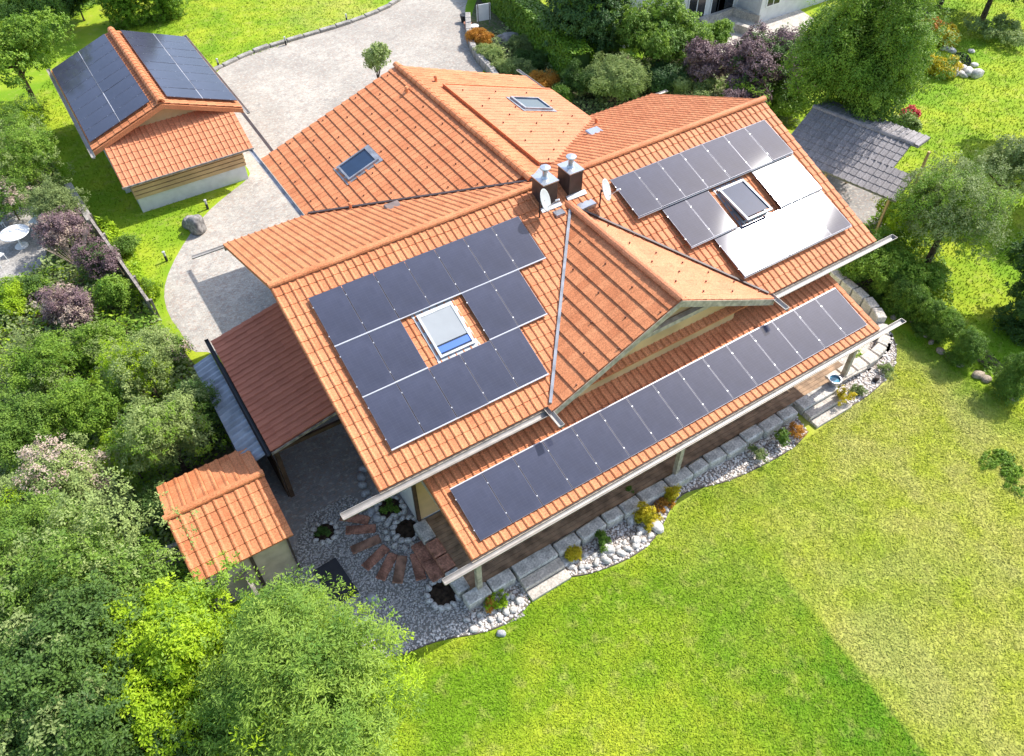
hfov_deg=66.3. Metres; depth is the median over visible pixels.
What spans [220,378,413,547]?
courtyard
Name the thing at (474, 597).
stone block
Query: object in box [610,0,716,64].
shrub
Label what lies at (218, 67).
kerb stone
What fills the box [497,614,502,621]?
stone
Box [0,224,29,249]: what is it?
garden table
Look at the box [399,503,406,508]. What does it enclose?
stone
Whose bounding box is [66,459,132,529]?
shrub
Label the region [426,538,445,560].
stone block
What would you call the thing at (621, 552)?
stone
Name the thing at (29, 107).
shrub
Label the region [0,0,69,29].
shrub
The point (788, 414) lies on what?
stone block
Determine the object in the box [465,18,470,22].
wall stone
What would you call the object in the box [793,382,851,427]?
garden steps
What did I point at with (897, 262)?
shrub
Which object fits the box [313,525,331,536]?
bed plant
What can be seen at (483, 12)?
notice board
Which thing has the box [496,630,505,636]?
stone
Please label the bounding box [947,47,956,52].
stone
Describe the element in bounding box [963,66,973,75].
stone
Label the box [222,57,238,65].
kerb stone
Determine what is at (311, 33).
kerb stone
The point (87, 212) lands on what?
garden wall
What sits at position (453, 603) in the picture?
stone
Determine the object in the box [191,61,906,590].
house
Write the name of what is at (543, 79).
ornamental grass
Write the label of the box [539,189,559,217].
satellite dish
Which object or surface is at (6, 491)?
shrub
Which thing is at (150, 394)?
ground cover
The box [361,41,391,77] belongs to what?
young tree
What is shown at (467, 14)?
wall stone
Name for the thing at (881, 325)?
edging slab
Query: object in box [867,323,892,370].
side bed
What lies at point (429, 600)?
stone
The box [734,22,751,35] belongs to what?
wall
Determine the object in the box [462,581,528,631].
gravel bed
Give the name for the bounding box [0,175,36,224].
shrub
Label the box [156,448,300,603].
garden shed
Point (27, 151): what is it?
broadleaf tree
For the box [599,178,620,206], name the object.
satellite dish
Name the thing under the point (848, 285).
edging slab
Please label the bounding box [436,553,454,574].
stone block
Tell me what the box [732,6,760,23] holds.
wall
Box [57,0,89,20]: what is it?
shrub
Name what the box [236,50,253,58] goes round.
kerb stone
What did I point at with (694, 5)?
window
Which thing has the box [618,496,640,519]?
stone block
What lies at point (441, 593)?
planting soil
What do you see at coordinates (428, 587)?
stone
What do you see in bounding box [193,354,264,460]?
lean to shed
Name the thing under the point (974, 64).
stone
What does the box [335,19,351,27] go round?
kerb stone
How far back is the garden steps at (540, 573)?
23.31 m
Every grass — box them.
[18,0,388,329]
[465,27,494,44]
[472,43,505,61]
[489,54,520,74]
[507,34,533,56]
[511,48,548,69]
[512,57,538,75]
[528,68,559,88]
[551,82,575,102]
[870,0,1023,404]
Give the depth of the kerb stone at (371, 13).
50.47 m
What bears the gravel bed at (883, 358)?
on the lawn at (90, 30)
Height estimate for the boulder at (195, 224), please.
0.959 m
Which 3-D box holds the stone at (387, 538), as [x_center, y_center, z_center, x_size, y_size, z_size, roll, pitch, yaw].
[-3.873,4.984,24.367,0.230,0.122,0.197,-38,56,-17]
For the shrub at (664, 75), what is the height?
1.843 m
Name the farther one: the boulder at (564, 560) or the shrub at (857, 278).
the shrub at (857, 278)
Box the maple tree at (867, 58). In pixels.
[778,0,966,127]
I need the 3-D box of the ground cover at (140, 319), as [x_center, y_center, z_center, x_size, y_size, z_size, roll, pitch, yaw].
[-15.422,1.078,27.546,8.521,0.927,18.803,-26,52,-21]
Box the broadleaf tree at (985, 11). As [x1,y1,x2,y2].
[980,0,1023,20]
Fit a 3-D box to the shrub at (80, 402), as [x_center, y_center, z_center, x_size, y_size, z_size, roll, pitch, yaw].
[-14.462,1.231,26.233,2.901,2.668,2.721,17,50,16]
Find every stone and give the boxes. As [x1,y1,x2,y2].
[213,64,222,70]
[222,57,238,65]
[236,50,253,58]
[252,43,269,52]
[269,39,286,46]
[286,34,303,41]
[303,29,319,36]
[310,527,316,532]
[319,24,335,32]
[325,538,331,543]
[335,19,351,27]
[350,15,365,22]
[357,473,365,480]
[358,465,366,471]
[358,481,367,488]
[361,489,370,497]
[364,9,378,16]
[366,593,377,602]
[367,507,375,516]
[372,514,381,521]
[377,3,390,11]
[384,520,390,526]
[384,535,390,540]
[388,0,400,5]
[390,524,396,529]
[392,520,399,524]
[392,533,399,540]
[398,537,404,542]
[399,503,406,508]
[402,544,407,550]
[405,537,412,543]
[426,584,431,591]
[426,598,432,603]
[431,602,437,610]
[438,605,444,611]
[444,603,451,609]
[450,601,456,606]
[463,618,470,622]
[465,12,470,17]
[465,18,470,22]
[465,23,470,28]
[469,40,475,53]
[470,625,478,632]
[475,52,483,64]
[476,611,483,617]
[480,57,489,70]
[486,63,495,72]
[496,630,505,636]
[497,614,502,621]
[502,608,509,615]
[509,593,515,599]
[509,606,516,612]
[515,596,523,604]
[567,564,574,568]
[581,551,588,558]
[584,564,590,568]
[591,552,597,558]
[593,557,599,566]
[600,555,610,563]
[616,549,625,556]
[622,545,632,551]
[631,543,639,548]
[636,525,645,534]
[636,531,641,536]
[647,532,653,538]
[936,347,944,354]
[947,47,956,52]
[958,70,967,77]
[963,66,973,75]
[969,68,984,78]
[970,62,978,66]
[972,370,984,378]
[981,374,991,382]
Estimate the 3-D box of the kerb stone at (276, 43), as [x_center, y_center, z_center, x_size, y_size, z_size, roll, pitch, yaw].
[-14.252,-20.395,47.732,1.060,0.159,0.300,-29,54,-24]
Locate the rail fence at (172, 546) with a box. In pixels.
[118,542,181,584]
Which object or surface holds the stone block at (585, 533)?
on the lawn at (90, 30)
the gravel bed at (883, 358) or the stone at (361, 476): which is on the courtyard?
the stone at (361, 476)
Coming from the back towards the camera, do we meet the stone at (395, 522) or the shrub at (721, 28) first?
the shrub at (721, 28)
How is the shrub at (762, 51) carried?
on the shade bed at (717, 93)
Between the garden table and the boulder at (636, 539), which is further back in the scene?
the garden table
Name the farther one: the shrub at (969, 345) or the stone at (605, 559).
the shrub at (969, 345)
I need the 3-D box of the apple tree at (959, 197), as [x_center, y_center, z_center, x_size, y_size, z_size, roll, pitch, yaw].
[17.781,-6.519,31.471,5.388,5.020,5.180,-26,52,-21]
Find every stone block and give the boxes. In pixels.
[413,519,435,544]
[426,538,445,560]
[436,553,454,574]
[445,567,469,597]
[462,582,491,610]
[487,568,515,594]
[553,532,580,556]
[576,516,605,544]
[601,506,623,528]
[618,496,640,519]
[636,480,666,505]
[664,466,692,487]
[687,458,708,478]
[702,447,726,468]
[720,436,746,459]
[738,424,762,446]
[757,414,782,437]
[776,406,797,424]
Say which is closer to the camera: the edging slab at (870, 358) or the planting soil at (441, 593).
the planting soil at (441, 593)
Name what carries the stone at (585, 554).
on the lawn at (90, 30)
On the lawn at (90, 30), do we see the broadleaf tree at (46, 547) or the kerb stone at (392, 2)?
the kerb stone at (392, 2)
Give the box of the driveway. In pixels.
[164,0,482,354]
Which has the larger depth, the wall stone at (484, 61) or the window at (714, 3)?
the window at (714, 3)
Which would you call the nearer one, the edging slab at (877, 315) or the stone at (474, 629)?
the stone at (474, 629)
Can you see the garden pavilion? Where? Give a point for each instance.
(838, 142)
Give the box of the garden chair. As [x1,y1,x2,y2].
[28,207,40,230]
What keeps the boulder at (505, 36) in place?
on the drive bed at (496, 23)
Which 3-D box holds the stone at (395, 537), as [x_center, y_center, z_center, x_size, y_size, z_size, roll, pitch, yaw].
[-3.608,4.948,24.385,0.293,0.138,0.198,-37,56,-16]
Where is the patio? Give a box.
[0,207,46,282]
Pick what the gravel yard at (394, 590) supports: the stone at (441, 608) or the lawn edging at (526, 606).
the stone at (441, 608)
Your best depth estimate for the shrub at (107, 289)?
30.80 m
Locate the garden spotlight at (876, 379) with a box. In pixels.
[872,375,879,382]
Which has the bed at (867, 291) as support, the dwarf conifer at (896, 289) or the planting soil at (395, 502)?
the dwarf conifer at (896, 289)
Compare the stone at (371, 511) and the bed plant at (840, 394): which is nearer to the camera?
the stone at (371, 511)
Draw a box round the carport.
[204,302,340,497]
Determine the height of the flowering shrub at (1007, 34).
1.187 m
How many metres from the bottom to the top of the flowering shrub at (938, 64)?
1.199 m
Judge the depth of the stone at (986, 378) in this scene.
28.62 m
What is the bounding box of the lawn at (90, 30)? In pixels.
[0,0,1023,755]
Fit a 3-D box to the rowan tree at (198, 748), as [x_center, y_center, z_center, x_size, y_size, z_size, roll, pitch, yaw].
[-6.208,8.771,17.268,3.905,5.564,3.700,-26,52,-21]
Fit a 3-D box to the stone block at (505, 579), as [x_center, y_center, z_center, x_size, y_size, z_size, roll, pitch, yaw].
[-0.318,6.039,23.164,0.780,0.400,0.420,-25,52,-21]
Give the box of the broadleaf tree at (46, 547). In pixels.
[0,466,199,653]
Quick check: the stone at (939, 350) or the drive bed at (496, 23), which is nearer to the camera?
the stone at (939, 350)
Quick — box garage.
[46,27,253,212]
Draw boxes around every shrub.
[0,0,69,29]
[0,87,51,141]
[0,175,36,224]
[0,273,34,317]
[0,325,89,401]
[0,384,66,473]
[0,471,70,544]
[3,432,117,522]
[12,271,56,303]
[14,174,90,219]
[27,280,95,328]
[28,204,92,252]
[37,373,133,439]
[41,220,88,263]
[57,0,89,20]
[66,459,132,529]
[68,236,120,282]
[70,317,133,365]
[86,323,182,400]
[90,272,136,313]
[95,423,163,482]
[109,232,141,256]
[124,473,172,521]
[130,275,164,303]
[162,335,196,364]
[175,374,224,445]
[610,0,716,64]
[642,57,690,93]
[671,71,717,95]
[681,35,741,82]
[693,18,734,47]
[716,70,772,106]
[720,19,815,101]
[767,27,800,87]
[768,78,810,117]
[838,233,893,282]
[843,225,939,288]
[875,193,932,240]
[890,112,922,131]
[898,104,921,116]
[901,260,950,290]
[922,16,953,30]
[922,53,963,77]
[925,35,942,54]
[933,24,960,46]
[963,12,1023,46]
[979,448,1023,496]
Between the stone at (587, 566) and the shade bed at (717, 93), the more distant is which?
the shade bed at (717, 93)
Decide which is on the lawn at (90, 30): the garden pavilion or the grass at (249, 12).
the grass at (249, 12)
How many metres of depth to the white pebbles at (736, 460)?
25.87 m
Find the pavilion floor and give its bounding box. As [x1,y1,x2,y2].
[822,173,886,237]
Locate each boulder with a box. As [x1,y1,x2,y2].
[181,215,191,229]
[186,214,206,234]
[491,32,518,46]
[558,556,569,567]
[599,543,614,553]
[626,514,634,525]
[633,535,640,543]
[650,520,663,533]
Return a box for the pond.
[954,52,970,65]
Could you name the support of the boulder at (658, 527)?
on the gravel bed at (630, 531)
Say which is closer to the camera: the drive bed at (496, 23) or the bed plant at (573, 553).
the bed plant at (573, 553)
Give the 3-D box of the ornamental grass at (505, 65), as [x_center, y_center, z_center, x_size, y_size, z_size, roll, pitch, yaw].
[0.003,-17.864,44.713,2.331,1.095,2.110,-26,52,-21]
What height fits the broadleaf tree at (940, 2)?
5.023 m
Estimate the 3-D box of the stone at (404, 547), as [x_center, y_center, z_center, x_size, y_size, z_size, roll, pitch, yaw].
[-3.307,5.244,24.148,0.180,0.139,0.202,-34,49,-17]
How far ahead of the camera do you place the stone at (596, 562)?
23.68 m
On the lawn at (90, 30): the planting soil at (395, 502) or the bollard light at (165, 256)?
the bollard light at (165, 256)
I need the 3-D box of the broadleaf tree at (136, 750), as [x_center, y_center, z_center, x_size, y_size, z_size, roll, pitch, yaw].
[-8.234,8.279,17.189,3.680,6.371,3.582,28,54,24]
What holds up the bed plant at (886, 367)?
on the gravel bed at (883, 358)
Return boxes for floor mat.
[314,557,358,602]
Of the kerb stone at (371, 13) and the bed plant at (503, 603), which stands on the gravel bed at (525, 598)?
the bed plant at (503, 603)
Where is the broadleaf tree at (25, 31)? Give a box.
[0,5,76,107]
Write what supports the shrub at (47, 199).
on the lawn at (90, 30)
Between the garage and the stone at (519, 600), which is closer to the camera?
the stone at (519, 600)
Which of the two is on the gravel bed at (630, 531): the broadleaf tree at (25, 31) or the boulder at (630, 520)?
the boulder at (630, 520)
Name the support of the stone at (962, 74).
on the lawn at (90, 30)
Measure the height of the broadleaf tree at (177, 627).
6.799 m
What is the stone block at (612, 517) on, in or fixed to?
on the lawn at (90, 30)
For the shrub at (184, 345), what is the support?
on the lawn at (90, 30)
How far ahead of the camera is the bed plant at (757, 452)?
26.10 m
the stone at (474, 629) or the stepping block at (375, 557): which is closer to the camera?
the stone at (474, 629)
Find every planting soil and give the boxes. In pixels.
[315,524,334,541]
[378,499,401,518]
[395,519,415,537]
[429,582,455,604]
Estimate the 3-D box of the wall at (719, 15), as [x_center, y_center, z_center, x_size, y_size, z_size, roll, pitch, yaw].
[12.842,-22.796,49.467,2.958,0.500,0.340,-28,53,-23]
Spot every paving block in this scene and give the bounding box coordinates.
[411,541,431,563]
[422,558,444,581]
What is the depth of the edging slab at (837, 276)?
31.90 m
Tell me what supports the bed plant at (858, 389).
on the gravel bed at (883, 358)
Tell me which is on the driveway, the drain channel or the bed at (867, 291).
the drain channel
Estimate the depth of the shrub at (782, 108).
40.31 m
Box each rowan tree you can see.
[133,683,270,755]
[178,563,434,755]
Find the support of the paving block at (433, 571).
on the gravel yard at (394, 590)
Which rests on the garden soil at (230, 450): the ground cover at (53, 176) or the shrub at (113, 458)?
the ground cover at (53, 176)
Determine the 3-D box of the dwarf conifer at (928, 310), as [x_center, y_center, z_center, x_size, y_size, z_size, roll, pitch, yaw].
[16.041,-2.422,30.032,1.320,1.618,1.261,-2,47,-1]
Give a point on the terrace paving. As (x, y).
(864, 349)
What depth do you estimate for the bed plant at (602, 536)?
23.93 m
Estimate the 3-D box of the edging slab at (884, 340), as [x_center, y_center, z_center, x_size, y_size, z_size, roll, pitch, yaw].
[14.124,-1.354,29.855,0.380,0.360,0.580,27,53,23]
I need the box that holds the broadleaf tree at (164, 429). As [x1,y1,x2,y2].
[102,388,225,474]
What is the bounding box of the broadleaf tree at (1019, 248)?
[995,230,1023,281]
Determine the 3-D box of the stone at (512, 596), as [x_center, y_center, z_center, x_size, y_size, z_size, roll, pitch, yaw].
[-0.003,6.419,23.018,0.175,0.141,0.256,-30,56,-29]
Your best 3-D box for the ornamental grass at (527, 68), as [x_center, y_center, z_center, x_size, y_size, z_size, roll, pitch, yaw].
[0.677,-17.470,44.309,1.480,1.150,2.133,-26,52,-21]
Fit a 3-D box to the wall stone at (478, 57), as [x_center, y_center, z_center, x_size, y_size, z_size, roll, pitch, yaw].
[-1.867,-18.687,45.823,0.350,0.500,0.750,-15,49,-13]
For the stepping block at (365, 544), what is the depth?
24.21 m
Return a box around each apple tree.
[884,147,1022,263]
[973,134,1023,198]
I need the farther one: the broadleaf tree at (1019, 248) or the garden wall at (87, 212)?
the garden wall at (87, 212)
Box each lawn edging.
[403,602,529,654]
[571,431,808,576]
[852,331,896,405]
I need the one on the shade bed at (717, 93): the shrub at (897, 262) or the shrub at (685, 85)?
the shrub at (685, 85)
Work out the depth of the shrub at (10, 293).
30.72 m
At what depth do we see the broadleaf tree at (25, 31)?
39.57 m
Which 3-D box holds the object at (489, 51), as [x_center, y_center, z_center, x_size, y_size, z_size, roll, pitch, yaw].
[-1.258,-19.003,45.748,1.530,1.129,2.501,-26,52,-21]
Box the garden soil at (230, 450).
[0,129,252,747]
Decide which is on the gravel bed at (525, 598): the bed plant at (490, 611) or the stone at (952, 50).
the bed plant at (490, 611)
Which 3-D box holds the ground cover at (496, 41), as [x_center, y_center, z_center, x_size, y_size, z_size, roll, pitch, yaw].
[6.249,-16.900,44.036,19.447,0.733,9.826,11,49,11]
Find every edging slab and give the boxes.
[825,370,844,386]
[830,269,846,284]
[836,364,855,382]
[840,278,857,295]
[850,287,868,306]
[851,357,867,375]
[860,350,879,368]
[861,297,878,315]
[869,308,886,323]
[870,343,886,357]
[876,334,890,346]
[877,323,888,338]
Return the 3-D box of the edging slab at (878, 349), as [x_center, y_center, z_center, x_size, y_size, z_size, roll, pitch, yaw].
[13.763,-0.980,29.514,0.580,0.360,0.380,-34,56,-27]
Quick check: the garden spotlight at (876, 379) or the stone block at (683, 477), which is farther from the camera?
the garden spotlight at (876, 379)
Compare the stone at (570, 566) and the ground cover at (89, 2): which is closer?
the stone at (570, 566)
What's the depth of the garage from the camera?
36.35 m
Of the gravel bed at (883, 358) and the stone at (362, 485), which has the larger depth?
the gravel bed at (883, 358)
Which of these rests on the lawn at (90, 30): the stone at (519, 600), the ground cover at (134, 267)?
the ground cover at (134, 267)
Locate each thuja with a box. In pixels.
[92,0,155,29]
[136,0,188,24]
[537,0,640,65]
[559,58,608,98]
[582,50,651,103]
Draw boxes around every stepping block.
[339,514,369,524]
[345,524,375,534]
[350,535,381,553]
[361,544,389,570]
[375,552,397,580]
[392,555,407,583]
[410,553,425,580]
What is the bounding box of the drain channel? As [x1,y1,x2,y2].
[242,113,272,151]
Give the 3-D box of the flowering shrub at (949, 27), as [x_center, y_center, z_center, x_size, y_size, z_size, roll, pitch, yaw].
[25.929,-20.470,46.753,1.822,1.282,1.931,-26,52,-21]
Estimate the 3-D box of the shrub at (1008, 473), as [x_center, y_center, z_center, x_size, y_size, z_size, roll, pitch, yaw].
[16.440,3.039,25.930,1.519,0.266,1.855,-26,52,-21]
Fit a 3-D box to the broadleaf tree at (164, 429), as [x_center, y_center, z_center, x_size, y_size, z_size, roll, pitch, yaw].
[-10.770,2.023,24.488,3.402,4.119,2.760,-26,52,-21]
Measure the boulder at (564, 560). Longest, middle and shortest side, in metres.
0.425 x 0.424 x 0.233 m
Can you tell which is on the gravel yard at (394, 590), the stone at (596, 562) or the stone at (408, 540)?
the stone at (408, 540)
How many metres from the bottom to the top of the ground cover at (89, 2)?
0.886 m
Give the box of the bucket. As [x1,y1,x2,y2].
[828,374,841,386]
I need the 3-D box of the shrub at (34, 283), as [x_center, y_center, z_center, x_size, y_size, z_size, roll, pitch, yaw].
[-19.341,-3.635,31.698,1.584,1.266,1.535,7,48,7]
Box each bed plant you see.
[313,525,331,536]
[379,497,400,513]
[483,588,508,610]
[485,595,495,613]
[565,544,581,561]
[595,529,611,552]
[625,486,634,495]
[631,500,656,523]
[643,513,663,532]
[654,497,674,513]
[664,483,681,503]
[747,444,768,467]
[773,427,790,446]
[789,421,806,439]
[836,385,857,405]
[849,383,868,395]
[877,361,896,379]
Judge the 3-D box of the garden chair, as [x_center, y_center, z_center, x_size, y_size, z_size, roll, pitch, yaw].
[-21.314,-7.115,35.081,0.473,0.922,0.598,8,48,8]
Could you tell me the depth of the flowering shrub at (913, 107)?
40.18 m
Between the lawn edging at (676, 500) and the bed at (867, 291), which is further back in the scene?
the bed at (867, 291)
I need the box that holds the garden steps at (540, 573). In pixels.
[511,544,570,601]
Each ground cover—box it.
[0,0,95,42]
[0,99,91,254]
[0,101,94,253]
[0,246,232,594]
[0,247,229,604]
[0,255,230,588]
[94,216,157,310]
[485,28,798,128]
[492,23,799,126]
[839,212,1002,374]
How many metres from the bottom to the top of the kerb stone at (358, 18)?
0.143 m
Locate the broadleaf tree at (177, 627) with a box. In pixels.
[81,550,268,755]
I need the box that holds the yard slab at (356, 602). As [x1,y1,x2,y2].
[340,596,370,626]
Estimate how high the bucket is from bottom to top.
0.280 m
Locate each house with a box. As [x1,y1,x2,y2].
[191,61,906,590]
[620,0,826,47]
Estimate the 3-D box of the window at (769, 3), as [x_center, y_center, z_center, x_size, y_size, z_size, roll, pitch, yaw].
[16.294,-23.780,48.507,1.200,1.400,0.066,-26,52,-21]
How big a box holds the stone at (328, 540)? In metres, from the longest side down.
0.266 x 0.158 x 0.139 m
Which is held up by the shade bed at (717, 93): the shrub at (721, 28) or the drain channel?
the shrub at (721, 28)
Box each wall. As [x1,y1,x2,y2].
[64,182,94,232]
[697,7,732,23]
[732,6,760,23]
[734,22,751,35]
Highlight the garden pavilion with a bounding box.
[791,99,929,235]
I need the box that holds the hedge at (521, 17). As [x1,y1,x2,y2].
[481,0,594,88]
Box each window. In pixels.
[687,0,706,23]
[709,0,725,13]
[716,0,733,11]
[765,0,779,7]
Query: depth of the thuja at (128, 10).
48.69 m
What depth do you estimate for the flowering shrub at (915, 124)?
39.74 m
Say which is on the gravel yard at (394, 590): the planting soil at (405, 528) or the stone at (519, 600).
the planting soil at (405, 528)
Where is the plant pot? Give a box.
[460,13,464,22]
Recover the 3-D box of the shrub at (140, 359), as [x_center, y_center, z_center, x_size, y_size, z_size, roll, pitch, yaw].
[-13.031,-0.267,27.278,2.976,3.138,3.063,10,48,9]
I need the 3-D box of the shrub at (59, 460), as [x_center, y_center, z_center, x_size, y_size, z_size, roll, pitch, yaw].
[-13.537,3.187,23.424,3.238,4.147,3.134,14,49,13]
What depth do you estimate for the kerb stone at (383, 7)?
51.06 m
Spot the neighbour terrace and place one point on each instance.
(795, 18)
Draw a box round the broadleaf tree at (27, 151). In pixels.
[0,111,75,190]
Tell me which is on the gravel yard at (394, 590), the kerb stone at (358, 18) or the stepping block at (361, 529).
the stepping block at (361, 529)
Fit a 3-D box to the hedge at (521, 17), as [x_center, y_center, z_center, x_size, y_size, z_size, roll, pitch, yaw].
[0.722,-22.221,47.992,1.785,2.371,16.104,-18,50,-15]
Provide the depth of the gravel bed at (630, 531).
25.77 m
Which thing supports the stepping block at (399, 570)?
on the gravel yard at (394, 590)
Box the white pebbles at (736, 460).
[464,332,896,631]
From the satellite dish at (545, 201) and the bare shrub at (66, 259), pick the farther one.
the bare shrub at (66, 259)
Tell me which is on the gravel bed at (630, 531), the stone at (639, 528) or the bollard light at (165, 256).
the stone at (639, 528)
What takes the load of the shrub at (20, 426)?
on the lawn at (90, 30)
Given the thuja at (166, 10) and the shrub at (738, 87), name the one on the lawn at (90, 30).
the thuja at (166, 10)
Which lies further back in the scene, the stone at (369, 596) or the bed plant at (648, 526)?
the bed plant at (648, 526)
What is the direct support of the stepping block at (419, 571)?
on the gravel yard at (394, 590)
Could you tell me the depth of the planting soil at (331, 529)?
24.46 m
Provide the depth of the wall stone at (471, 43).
46.62 m
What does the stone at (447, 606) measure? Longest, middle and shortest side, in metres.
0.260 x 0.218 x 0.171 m
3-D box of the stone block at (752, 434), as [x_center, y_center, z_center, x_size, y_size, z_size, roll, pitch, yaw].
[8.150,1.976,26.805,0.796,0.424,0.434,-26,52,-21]
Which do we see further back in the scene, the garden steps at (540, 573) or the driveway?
the driveway
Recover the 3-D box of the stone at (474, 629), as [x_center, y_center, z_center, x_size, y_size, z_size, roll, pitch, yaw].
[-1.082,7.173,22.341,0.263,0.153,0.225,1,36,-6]
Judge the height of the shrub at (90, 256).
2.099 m
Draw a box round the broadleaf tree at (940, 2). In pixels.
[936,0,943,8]
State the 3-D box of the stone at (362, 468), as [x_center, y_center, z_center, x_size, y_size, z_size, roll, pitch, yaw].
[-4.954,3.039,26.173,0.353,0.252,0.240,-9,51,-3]
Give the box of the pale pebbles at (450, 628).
[409,617,494,649]
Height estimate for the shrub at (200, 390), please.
3.188 m
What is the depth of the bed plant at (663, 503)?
24.95 m
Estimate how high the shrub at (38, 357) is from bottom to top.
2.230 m
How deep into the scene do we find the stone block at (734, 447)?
26.29 m
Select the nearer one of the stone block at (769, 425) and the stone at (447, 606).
the stone at (447, 606)
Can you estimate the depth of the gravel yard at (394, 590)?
23.43 m
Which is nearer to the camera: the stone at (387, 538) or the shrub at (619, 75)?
the stone at (387, 538)
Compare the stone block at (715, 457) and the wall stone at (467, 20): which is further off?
the wall stone at (467, 20)
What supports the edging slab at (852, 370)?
on the gravel bed at (883, 358)
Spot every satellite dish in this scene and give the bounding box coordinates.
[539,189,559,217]
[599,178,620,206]
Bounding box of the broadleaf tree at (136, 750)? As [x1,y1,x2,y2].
[1,644,214,755]
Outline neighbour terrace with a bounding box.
[714,10,813,55]
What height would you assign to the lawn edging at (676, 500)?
0.038 m
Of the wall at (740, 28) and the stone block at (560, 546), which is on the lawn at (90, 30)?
the stone block at (560, 546)
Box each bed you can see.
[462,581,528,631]
[471,0,639,115]
[564,418,805,574]
[640,58,780,119]
[839,334,895,404]
[854,278,1006,375]
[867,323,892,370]
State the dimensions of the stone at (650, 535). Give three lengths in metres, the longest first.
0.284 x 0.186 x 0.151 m
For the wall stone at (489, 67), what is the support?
on the drive bed at (496, 23)
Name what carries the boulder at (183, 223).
on the driveway
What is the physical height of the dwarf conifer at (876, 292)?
1.667 m
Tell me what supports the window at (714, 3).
in the neighbour house at (767, 9)
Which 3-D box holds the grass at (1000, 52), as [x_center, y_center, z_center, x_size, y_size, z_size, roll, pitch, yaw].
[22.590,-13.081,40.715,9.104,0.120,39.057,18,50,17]
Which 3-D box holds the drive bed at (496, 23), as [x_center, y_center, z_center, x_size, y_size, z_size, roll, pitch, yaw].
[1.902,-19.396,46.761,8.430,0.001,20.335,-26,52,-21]
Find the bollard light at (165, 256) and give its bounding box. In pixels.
[162,251,167,261]
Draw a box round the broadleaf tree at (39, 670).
[0,552,149,755]
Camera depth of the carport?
25.06 m
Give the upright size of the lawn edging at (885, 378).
0.040 m
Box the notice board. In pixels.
[476,2,490,24]
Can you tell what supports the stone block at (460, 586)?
on the gravel yard at (394, 590)
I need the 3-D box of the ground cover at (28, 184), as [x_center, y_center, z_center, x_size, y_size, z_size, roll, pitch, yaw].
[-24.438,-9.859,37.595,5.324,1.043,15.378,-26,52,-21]
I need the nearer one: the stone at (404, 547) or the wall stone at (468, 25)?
the stone at (404, 547)
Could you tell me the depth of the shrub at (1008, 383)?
27.47 m
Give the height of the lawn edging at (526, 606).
0.037 m
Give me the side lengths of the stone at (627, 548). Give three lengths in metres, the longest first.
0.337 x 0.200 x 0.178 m
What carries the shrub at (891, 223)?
on the lawn at (90, 30)
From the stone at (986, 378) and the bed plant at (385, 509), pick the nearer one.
the bed plant at (385, 509)
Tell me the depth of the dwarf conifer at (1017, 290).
29.97 m
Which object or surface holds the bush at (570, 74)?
on the lawn at (90, 30)
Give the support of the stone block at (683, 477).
on the lawn at (90, 30)
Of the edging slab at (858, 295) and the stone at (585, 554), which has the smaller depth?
the stone at (585, 554)
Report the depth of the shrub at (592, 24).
42.90 m
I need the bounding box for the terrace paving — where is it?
[793,344,868,404]
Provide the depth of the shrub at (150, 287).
31.64 m
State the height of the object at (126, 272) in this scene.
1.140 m
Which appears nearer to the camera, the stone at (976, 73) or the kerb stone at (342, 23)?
the stone at (976, 73)
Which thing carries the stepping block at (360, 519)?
on the gravel yard at (394, 590)
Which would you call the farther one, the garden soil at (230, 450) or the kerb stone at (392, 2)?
the kerb stone at (392, 2)
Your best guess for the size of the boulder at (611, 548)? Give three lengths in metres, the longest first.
0.514 x 0.332 x 0.330 m
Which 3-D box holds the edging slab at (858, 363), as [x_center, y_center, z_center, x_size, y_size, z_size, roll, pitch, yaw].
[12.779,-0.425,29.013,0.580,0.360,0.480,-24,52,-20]
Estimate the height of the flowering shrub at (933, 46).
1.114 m
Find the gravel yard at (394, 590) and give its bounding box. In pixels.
[268,495,524,657]
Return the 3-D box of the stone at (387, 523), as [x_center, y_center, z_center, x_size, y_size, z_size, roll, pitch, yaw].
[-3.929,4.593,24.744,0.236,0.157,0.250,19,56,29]
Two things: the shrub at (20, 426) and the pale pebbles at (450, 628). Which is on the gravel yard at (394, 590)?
the pale pebbles at (450, 628)
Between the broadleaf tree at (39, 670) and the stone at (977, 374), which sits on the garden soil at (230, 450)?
the broadleaf tree at (39, 670)
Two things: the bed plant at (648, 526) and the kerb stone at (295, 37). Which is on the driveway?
the kerb stone at (295, 37)
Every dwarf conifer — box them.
[866,266,901,305]
[879,276,916,317]
[895,283,931,322]
[910,298,947,338]
[925,307,966,345]
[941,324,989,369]
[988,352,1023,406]
[991,277,1023,346]

